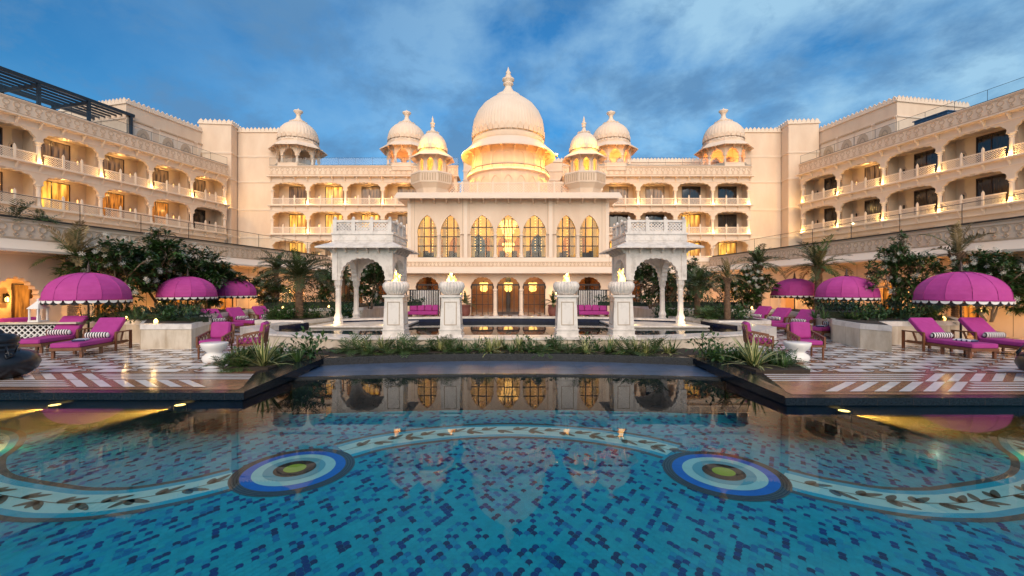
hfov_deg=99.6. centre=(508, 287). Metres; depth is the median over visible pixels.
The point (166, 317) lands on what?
fern
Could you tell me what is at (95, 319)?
fern
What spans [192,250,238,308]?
date palm
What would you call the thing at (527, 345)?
leafy shrub
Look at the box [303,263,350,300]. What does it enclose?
frangipani tree
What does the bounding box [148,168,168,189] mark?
window
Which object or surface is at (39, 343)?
sun lounger
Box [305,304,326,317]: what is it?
leafy shrub
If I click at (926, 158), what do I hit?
window
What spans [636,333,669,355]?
fern
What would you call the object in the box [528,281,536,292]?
chandelier
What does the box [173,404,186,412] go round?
pool spotlight
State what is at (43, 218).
fern
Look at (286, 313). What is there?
leafy shrub
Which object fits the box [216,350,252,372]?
fern
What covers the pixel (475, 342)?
strap leaf plant
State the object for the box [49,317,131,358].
sun lounger
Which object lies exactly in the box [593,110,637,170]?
domed kiosk
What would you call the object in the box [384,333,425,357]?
fern
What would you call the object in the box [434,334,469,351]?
fern
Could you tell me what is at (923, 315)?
leafy shrub
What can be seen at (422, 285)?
window
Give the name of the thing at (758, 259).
date palm
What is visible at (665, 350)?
striped plant
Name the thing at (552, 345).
leafy shrub
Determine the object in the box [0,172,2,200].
window
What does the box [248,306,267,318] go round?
sun lounger
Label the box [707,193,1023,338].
garden arcade
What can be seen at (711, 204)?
balcony range
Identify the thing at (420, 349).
fern
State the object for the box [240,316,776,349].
basin wall
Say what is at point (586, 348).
striped plant
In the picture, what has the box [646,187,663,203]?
window
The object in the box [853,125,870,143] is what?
blind window
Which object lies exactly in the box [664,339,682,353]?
strap leaf plant
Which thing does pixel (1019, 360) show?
bronze urn
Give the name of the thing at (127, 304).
leafy shrub
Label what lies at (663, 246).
marble pavilion
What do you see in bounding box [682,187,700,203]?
window
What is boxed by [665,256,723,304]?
frangipani tree
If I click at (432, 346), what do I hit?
leafy shrub
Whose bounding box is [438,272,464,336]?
fire pedestal
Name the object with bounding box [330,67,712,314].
palace hall
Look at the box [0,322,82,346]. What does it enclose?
screen wall
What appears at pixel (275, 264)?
date palm
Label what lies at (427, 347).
fern
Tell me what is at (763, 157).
stair block
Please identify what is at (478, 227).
window
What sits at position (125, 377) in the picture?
pool deck
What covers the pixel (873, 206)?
window
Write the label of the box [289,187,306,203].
window
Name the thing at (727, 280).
date palm
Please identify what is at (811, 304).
frangipani tree
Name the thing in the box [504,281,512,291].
chandelier
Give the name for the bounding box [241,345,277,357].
fern
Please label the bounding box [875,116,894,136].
blind window
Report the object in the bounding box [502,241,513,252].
chandelier
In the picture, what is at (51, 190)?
window
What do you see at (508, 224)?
chandelier
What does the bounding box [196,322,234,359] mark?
armchair
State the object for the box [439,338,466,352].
fern
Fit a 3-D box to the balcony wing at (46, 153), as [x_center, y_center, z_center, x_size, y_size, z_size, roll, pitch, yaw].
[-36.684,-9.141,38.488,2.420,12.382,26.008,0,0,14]
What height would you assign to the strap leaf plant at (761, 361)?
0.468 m
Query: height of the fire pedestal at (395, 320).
2.041 m
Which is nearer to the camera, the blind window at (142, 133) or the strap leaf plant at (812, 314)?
the strap leaf plant at (812, 314)
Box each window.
[0,127,2,154]
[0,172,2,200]
[41,139,69,169]
[41,180,69,209]
[103,155,123,179]
[103,192,123,216]
[134,120,153,139]
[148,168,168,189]
[148,201,168,223]
[160,129,177,147]
[178,135,193,152]
[189,179,204,198]
[189,209,204,229]
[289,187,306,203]
[289,215,306,232]
[289,243,306,252]
[325,187,343,203]
[325,215,343,232]
[325,250,330,255]
[345,284,361,302]
[362,187,379,203]
[362,215,379,226]
[398,187,415,203]
[398,215,406,226]
[416,284,438,310]
[418,218,436,256]
[441,218,459,256]
[471,218,493,256]
[471,284,493,314]
[497,218,519,256]
[523,218,545,256]
[523,284,545,314]
[557,218,574,256]
[578,284,599,310]
[580,218,597,256]
[609,187,627,203]
[609,215,627,232]
[632,284,641,301]
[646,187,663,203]
[646,215,663,226]
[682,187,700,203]
[682,215,700,232]
[687,243,700,255]
[718,187,736,203]
[718,215,736,232]
[718,243,736,254]
[820,138,835,154]
[824,176,840,195]
[824,207,840,227]
[838,131,852,148]
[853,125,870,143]
[865,164,886,187]
[865,198,886,221]
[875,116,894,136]
[914,149,942,174]
[914,188,942,214]
[976,129,1008,162]
[976,174,1008,205]
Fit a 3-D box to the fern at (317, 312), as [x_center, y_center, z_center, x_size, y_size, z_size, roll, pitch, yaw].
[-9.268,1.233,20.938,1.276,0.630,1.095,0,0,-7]
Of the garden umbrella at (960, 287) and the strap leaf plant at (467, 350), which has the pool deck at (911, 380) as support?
the garden umbrella at (960, 287)
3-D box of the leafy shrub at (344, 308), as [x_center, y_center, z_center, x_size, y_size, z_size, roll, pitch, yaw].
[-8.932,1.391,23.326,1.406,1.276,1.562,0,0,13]
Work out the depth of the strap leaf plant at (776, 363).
10.16 m
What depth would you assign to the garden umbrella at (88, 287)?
14.21 m
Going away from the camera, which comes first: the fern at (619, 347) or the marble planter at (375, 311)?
the fern at (619, 347)
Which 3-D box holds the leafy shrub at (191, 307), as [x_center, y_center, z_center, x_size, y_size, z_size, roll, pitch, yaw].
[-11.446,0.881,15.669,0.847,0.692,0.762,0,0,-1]
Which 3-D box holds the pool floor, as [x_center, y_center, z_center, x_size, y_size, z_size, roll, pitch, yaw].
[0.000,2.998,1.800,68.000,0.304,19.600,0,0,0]
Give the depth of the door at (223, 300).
29.29 m
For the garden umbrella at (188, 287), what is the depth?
19.23 m
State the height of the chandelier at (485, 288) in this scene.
1.100 m
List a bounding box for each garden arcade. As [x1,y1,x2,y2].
[0,191,331,321]
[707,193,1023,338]
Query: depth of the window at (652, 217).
52.58 m
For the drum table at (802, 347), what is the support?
on the pool deck at (911, 380)
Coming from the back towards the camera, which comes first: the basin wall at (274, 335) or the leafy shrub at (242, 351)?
the basin wall at (274, 335)
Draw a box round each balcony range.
[266,158,460,256]
[560,158,754,256]
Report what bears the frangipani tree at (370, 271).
in the marble planter at (375, 311)
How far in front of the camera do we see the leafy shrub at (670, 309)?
23.25 m
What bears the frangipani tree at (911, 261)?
on the marble planter at (884, 335)
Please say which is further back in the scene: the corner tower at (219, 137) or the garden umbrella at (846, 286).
the corner tower at (219, 137)
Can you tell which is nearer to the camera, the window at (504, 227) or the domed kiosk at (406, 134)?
the window at (504, 227)
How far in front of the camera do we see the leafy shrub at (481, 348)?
12.16 m
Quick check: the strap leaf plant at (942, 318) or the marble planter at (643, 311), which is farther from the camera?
the marble planter at (643, 311)
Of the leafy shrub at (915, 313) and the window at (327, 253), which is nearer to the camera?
the leafy shrub at (915, 313)
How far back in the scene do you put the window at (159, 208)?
44.98 m
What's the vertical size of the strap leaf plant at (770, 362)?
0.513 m
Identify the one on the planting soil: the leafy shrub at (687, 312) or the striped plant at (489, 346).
the striped plant at (489, 346)
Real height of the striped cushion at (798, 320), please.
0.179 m
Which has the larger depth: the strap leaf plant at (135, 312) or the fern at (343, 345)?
the strap leaf plant at (135, 312)
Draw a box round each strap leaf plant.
[118,312,137,321]
[121,304,149,319]
[133,309,148,319]
[229,353,254,369]
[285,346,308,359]
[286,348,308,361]
[454,337,472,350]
[461,339,475,352]
[468,335,483,350]
[500,338,508,349]
[502,339,521,351]
[525,337,546,352]
[562,341,577,351]
[588,340,605,350]
[599,338,615,353]
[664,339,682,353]
[728,348,741,360]
[750,353,770,367]
[764,349,790,364]
[767,355,791,367]
[774,355,793,366]
[809,307,827,317]
[815,308,830,320]
[841,307,852,318]
[845,312,859,319]
[892,305,909,318]
[932,312,947,320]
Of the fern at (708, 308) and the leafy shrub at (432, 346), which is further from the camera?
the fern at (708, 308)
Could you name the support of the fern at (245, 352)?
on the planting soil
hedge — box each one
[84,302,188,318]
[144,304,218,321]
[154,300,204,315]
[257,291,353,307]
[361,296,426,305]
[594,294,654,305]
[656,294,762,307]
[809,296,943,318]
[814,300,859,310]
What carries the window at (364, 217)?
in the balcony range at (308, 203)
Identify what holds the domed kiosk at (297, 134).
on the balcony range at (308, 203)
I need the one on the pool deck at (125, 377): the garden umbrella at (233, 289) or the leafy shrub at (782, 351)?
the garden umbrella at (233, 289)
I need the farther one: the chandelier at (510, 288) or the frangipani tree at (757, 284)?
the chandelier at (510, 288)
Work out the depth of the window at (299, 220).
52.58 m
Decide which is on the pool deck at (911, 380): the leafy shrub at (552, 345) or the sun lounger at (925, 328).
the sun lounger at (925, 328)
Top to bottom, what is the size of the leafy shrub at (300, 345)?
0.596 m
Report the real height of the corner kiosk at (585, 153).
7.400 m
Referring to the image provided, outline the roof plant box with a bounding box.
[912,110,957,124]
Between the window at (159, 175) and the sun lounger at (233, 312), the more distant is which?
the window at (159, 175)
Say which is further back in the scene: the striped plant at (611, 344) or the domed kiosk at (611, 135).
the domed kiosk at (611, 135)
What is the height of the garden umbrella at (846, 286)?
2.830 m
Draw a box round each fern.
[0,198,44,221]
[25,208,59,222]
[37,214,62,220]
[77,309,114,325]
[146,308,177,320]
[196,349,237,372]
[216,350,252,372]
[222,346,254,366]
[224,346,257,359]
[226,356,257,372]
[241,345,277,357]
[260,308,286,322]
[269,354,289,365]
[270,348,291,361]
[295,308,314,317]
[305,308,328,317]
[327,337,355,353]
[336,332,372,355]
[355,340,382,354]
[370,336,398,354]
[381,336,416,353]
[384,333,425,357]
[409,337,436,353]
[412,339,436,352]
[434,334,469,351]
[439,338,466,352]
[529,339,557,358]
[534,337,558,351]
[549,336,572,352]
[563,340,594,352]
[611,339,641,354]
[616,336,648,355]
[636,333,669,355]
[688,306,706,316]
[694,305,718,318]
[695,307,718,319]
[697,349,727,361]
[700,308,722,320]
[774,350,811,370]
[907,304,958,324]
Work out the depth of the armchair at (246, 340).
11.80 m
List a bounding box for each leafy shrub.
[105,299,144,315]
[122,307,146,323]
[182,303,201,315]
[225,345,254,360]
[268,305,286,318]
[275,338,297,356]
[276,305,296,318]
[278,303,297,318]
[279,326,335,358]
[288,339,314,354]
[293,301,311,314]
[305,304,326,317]
[324,305,345,315]
[333,302,352,317]
[419,335,440,350]
[471,337,495,353]
[515,334,536,352]
[545,333,565,350]
[578,332,601,350]
[658,304,676,317]
[666,308,685,316]
[683,306,697,316]
[684,330,731,360]
[706,339,737,362]
[720,344,742,360]
[730,302,752,318]
[731,307,748,319]
[762,341,800,363]
[853,302,884,319]
[872,305,898,319]
[893,304,929,319]
[903,303,928,314]
[906,304,936,318]
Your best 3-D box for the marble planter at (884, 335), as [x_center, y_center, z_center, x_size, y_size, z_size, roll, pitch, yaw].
[15.040,1.529,17.628,5.359,0.842,11.691,0,0,19]
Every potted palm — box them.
[462,291,476,315]
[541,291,555,315]
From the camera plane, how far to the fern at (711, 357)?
10.79 m
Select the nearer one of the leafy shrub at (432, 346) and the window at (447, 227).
the leafy shrub at (432, 346)
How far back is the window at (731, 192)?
52.58 m
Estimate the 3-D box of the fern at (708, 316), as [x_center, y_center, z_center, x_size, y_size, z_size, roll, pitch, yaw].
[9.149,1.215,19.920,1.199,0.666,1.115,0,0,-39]
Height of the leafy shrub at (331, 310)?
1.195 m
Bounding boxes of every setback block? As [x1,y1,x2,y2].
[58,97,202,155]
[819,95,969,156]
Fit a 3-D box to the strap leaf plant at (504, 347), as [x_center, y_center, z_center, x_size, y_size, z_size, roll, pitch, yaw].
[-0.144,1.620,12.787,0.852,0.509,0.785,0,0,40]
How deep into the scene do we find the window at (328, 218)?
52.58 m
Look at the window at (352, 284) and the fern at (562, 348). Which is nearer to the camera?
the fern at (562, 348)
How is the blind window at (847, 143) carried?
in the setback block at (893, 110)
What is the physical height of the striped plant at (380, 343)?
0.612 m
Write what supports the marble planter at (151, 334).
on the pool deck at (125, 377)
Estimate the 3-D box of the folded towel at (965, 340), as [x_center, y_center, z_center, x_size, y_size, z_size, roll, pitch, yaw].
[12.734,1.455,12.049,0.280,0.050,0.440,0,0,-16]
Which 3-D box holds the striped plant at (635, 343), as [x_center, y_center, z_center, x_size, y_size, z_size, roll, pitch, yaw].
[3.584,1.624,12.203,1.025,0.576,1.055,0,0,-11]
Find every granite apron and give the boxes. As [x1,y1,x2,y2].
[244,355,329,391]
[687,354,784,396]
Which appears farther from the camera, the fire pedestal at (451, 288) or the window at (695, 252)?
the window at (695, 252)
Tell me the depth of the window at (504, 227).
37.14 m
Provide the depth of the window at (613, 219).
52.58 m
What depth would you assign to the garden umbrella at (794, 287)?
23.24 m
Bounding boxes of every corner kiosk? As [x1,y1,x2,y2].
[410,116,453,191]
[562,118,606,191]
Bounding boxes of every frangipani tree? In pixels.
[51,233,164,312]
[124,225,226,310]
[159,243,252,308]
[250,270,288,303]
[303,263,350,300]
[344,262,384,308]
[633,262,675,308]
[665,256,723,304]
[717,261,782,307]
[795,274,827,309]
[862,229,947,308]
[906,274,950,313]
[943,245,1023,321]
[999,254,1023,315]
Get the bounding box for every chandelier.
[479,281,487,292]
[499,219,516,240]
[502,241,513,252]
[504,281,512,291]
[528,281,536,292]
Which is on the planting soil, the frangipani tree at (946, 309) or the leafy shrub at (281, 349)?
the leafy shrub at (281, 349)
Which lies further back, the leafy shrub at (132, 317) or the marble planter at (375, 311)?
the marble planter at (375, 311)
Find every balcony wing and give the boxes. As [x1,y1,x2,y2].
[0,81,231,242]
[795,77,1023,243]
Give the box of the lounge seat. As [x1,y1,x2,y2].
[0,317,35,321]
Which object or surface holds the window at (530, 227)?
in the palace hall
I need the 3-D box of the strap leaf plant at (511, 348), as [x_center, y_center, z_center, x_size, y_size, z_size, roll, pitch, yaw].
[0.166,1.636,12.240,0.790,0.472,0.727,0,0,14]
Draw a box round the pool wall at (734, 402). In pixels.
[0,388,777,412]
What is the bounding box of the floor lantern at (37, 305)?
[27,298,48,321]
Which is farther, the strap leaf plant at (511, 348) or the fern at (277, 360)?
the strap leaf plant at (511, 348)
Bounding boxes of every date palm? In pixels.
[30,220,121,315]
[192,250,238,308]
[250,248,335,317]
[252,249,292,301]
[324,266,352,300]
[667,265,724,315]
[705,257,751,319]
[732,243,789,306]
[781,234,854,309]
[918,220,999,317]
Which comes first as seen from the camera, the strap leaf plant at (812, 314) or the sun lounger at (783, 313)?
the strap leaf plant at (812, 314)
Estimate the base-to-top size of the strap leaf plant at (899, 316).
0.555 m
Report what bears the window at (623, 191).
in the balcony range at (711, 204)
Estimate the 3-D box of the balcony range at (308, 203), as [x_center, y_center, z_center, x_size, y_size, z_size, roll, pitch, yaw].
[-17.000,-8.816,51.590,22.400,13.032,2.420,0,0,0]
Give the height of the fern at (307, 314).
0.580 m
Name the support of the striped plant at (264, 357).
on the planting soil
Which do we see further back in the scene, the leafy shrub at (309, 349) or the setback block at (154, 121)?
the setback block at (154, 121)
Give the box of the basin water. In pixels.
[275,322,741,334]
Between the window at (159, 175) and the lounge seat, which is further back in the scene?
the window at (159, 175)
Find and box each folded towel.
[71,338,89,341]
[953,338,978,341]
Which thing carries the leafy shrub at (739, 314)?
on the marble planter at (759, 321)
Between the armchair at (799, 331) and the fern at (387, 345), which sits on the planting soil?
the fern at (387, 345)
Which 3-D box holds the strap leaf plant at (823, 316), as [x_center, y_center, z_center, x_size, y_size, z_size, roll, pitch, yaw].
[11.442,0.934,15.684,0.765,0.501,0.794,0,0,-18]
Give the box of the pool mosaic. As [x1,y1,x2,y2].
[0,423,1023,521]
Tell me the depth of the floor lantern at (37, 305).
13.90 m
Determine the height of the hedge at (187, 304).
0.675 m
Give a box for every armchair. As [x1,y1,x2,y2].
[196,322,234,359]
[236,321,269,353]
[741,321,773,352]
[786,322,825,359]
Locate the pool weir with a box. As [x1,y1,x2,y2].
[292,352,723,414]
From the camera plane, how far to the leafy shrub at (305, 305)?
20.95 m
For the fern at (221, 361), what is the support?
on the planting soil
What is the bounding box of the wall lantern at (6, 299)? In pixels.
[3,293,9,302]
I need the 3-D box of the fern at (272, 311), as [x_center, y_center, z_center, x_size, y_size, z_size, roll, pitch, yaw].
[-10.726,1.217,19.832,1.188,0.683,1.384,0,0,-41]
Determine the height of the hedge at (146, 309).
0.678 m
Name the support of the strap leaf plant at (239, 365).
on the planting soil
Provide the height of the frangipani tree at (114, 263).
3.647 m
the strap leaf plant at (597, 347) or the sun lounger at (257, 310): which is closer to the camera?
the strap leaf plant at (597, 347)
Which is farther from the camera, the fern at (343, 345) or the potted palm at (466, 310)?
the potted palm at (466, 310)
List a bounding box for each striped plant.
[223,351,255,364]
[236,331,293,365]
[354,337,379,352]
[373,334,391,353]
[428,337,448,351]
[477,335,507,357]
[489,334,503,351]
[507,335,527,351]
[571,337,595,353]
[598,334,625,351]
[626,336,646,353]
[633,338,661,354]
[657,339,677,355]
[722,336,786,373]
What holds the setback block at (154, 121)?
attached to the corner tower at (219, 137)
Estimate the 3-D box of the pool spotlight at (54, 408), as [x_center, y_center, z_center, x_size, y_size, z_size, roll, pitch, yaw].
[-8.219,2.170,7.840,0.200,0.120,0.200,0,0,0]
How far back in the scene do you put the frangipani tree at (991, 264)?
15.52 m
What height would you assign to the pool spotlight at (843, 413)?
0.120 m
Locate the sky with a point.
(666, 69)
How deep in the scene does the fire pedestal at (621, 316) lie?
13.16 m
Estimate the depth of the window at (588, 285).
37.24 m
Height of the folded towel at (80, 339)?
0.050 m
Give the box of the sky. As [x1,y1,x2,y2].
[0,0,1023,191]
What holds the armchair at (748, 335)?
on the pool deck at (911, 380)
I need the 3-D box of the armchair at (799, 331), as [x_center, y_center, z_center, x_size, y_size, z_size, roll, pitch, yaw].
[8.056,1.415,11.743,0.670,0.955,0.693,0,0,8]
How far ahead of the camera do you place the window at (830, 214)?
48.29 m
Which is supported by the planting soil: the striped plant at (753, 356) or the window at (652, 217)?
the striped plant at (753, 356)
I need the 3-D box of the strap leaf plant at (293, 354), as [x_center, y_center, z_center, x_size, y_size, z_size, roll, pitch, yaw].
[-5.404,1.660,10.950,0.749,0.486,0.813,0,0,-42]
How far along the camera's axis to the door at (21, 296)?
18.69 m
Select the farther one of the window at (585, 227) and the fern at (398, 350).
the window at (585, 227)
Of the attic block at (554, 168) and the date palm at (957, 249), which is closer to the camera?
the date palm at (957, 249)
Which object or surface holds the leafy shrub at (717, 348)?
on the planting soil
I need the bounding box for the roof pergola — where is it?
[0,66,134,133]
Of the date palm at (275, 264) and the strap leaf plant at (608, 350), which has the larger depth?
the date palm at (275, 264)
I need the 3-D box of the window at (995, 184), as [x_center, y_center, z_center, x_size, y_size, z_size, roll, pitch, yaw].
[38.560,-7.645,34.341,0.110,2.550,2.250,0,0,-11]
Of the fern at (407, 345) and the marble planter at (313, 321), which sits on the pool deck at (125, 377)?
the marble planter at (313, 321)
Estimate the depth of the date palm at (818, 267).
22.32 m
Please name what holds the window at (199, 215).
in the balcony wing at (46, 153)
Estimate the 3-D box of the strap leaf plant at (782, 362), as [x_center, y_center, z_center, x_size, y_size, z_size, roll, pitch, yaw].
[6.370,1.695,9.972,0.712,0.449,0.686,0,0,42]
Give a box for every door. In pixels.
[11,283,32,317]
[220,298,225,308]
[497,284,519,314]
[883,284,898,309]
[956,305,978,317]
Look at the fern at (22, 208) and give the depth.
16.50 m
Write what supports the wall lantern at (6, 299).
attached to the garden arcade at (26, 243)
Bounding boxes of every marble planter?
[83,308,247,348]
[248,303,383,318]
[255,316,333,325]
[633,303,773,318]
[684,316,770,325]
[774,309,966,351]
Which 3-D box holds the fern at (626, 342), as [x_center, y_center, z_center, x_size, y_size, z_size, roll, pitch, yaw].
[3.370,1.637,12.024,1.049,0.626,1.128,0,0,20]
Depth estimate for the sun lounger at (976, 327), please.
13.05 m
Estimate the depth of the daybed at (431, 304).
35.06 m
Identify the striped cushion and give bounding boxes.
[46,329,70,334]
[84,332,109,337]
[212,318,225,321]
[235,316,248,319]
[750,314,761,317]
[767,316,780,320]
[791,319,806,321]
[930,332,953,338]
[983,332,1005,337]
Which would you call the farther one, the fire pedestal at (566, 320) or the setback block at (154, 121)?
the setback block at (154, 121)
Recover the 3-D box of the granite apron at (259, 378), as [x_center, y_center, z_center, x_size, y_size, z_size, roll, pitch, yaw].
[-5.210,1.865,9.760,0.980,0.170,3.680,0,0,0]
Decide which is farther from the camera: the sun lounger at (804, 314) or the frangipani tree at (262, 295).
the frangipani tree at (262, 295)
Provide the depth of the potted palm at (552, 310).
35.30 m
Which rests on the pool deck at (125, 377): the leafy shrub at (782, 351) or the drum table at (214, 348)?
the drum table at (214, 348)
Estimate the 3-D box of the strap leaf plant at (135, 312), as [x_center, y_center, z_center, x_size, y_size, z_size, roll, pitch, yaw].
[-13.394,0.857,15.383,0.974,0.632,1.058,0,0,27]
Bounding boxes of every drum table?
[200,341,228,362]
[783,341,811,362]
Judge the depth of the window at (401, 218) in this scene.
52.58 m
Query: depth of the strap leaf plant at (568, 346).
12.35 m
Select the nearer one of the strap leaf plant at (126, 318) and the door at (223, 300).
the strap leaf plant at (126, 318)
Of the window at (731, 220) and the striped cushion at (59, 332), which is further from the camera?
the window at (731, 220)
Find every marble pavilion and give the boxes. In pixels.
[309,216,419,327]
[599,216,709,327]
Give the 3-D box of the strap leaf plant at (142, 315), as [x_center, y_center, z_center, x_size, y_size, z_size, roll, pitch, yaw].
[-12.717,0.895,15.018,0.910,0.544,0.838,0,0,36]
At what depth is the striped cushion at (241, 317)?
20.14 m
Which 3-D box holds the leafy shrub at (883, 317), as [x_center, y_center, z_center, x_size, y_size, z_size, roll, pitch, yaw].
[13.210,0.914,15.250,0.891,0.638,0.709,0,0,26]
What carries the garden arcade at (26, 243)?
on the terrace
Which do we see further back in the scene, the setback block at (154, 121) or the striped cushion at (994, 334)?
the setback block at (154, 121)
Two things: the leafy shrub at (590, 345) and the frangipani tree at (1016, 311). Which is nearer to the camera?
the leafy shrub at (590, 345)
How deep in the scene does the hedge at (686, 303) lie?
25.69 m
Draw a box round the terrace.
[409,313,606,316]
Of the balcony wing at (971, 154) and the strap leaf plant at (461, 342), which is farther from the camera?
the balcony wing at (971, 154)
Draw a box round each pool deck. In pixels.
[0,325,313,410]
[700,329,1023,416]
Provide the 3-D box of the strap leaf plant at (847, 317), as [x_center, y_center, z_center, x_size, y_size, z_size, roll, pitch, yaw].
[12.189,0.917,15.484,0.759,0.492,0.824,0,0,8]
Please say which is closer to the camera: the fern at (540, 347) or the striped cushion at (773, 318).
the fern at (540, 347)
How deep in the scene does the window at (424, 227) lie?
37.15 m
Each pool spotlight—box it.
[47,404,61,412]
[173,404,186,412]
[837,409,850,418]
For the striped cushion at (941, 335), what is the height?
0.179 m
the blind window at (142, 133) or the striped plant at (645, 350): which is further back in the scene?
the blind window at (142, 133)
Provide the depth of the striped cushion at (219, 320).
18.68 m
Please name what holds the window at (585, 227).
in the palace hall
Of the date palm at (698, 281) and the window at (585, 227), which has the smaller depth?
the date palm at (698, 281)
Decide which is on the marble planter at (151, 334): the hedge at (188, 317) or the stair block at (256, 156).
the hedge at (188, 317)
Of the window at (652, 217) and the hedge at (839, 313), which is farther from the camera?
the window at (652, 217)
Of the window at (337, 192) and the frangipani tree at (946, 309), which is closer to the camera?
the frangipani tree at (946, 309)
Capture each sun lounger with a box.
[19,316,92,352]
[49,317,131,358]
[201,309,243,327]
[225,307,254,328]
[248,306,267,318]
[753,306,771,318]
[767,307,794,325]
[772,309,815,331]
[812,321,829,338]
[901,318,998,358]
[951,317,1023,353]
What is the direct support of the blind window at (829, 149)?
in the setback block at (893, 110)
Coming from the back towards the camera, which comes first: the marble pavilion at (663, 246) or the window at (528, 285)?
the window at (528, 285)
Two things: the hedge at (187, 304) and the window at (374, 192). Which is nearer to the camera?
the hedge at (187, 304)
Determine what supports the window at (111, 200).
in the balcony wing at (46, 153)
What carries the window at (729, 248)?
in the balcony range at (711, 204)
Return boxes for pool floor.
[0,410,1023,575]
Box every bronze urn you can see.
[0,330,41,378]
[1014,345,1023,370]
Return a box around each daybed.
[406,290,440,316]
[575,290,610,316]
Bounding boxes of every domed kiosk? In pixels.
[268,108,327,164]
[379,110,423,170]
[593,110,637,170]
[694,108,753,164]
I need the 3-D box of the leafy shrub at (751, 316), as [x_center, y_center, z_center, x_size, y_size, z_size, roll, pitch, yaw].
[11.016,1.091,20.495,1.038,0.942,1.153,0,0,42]
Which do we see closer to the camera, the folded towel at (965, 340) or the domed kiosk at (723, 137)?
the folded towel at (965, 340)
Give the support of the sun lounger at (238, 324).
on the pool deck at (125, 377)
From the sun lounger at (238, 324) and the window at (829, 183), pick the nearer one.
the sun lounger at (238, 324)
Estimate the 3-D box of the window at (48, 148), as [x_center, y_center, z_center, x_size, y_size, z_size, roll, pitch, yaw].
[-38.220,-11.045,36.353,0.110,2.550,2.250,0,0,14]
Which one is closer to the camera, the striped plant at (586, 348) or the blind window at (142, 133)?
the striped plant at (586, 348)
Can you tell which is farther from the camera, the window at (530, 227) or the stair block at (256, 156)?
the stair block at (256, 156)
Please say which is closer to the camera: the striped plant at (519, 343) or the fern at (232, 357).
the fern at (232, 357)
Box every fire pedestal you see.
[381,271,409,336]
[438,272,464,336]
[553,273,579,336]
[607,268,635,336]
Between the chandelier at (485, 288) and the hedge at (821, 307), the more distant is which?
the chandelier at (485, 288)
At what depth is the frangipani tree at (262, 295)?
25.66 m
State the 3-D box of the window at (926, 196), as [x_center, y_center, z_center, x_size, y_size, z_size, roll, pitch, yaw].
[37.720,-7.645,38.861,0.110,2.550,2.250,0,0,-11]
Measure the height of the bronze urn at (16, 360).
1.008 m
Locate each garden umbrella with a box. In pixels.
[39,261,132,331]
[155,269,217,303]
[214,271,256,306]
[770,272,814,308]
[814,267,880,300]
[912,261,1015,338]
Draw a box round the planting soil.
[223,348,809,373]
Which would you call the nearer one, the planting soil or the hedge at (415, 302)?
the planting soil
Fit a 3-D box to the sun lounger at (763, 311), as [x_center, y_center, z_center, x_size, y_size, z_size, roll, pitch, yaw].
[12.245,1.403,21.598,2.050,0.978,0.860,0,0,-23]
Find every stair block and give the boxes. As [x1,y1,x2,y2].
[237,127,310,247]
[726,127,781,250]
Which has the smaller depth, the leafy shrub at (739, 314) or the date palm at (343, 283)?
the leafy shrub at (739, 314)
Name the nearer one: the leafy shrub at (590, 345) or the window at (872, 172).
the leafy shrub at (590, 345)
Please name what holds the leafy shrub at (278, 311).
on the marble planter at (313, 321)
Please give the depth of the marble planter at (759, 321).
19.10 m
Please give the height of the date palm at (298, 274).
3.326 m
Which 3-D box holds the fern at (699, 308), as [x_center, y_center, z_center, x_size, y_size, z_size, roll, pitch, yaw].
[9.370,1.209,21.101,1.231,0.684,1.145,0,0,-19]
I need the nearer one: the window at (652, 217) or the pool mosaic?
the pool mosaic
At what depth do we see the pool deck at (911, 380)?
8.61 m
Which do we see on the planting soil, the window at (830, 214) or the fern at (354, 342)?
the fern at (354, 342)
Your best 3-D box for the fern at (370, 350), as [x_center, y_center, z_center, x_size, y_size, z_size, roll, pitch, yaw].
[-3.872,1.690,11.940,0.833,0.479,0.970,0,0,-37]
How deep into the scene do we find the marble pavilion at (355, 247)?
19.00 m
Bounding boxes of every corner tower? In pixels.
[197,118,241,243]
[776,118,820,246]
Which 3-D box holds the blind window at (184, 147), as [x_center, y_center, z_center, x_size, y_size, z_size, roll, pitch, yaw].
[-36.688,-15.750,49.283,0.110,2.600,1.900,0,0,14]
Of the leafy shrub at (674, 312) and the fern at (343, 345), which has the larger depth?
the leafy shrub at (674, 312)
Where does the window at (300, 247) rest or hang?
in the balcony range at (308, 203)
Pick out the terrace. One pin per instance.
(525, 314)
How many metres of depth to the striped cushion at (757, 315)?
21.56 m
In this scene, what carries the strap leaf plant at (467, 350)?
on the planting soil
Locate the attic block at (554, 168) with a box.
[463,157,718,191]
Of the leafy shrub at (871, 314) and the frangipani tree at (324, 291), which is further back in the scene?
the frangipani tree at (324, 291)
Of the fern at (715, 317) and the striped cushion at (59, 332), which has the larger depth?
the fern at (715, 317)
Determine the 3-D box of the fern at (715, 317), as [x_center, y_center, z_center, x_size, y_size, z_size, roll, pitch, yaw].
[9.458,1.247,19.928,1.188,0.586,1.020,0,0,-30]
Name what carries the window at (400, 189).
in the balcony range at (308, 203)
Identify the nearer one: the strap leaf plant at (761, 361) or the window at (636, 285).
the strap leaf plant at (761, 361)
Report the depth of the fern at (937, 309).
15.25 m
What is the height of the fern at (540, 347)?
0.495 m
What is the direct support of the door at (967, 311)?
in the garden arcade at (862, 250)
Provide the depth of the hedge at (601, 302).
28.07 m
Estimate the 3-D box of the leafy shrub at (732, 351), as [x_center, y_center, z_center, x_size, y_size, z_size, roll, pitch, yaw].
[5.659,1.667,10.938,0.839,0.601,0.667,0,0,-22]
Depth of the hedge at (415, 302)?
28.04 m
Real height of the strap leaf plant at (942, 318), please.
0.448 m

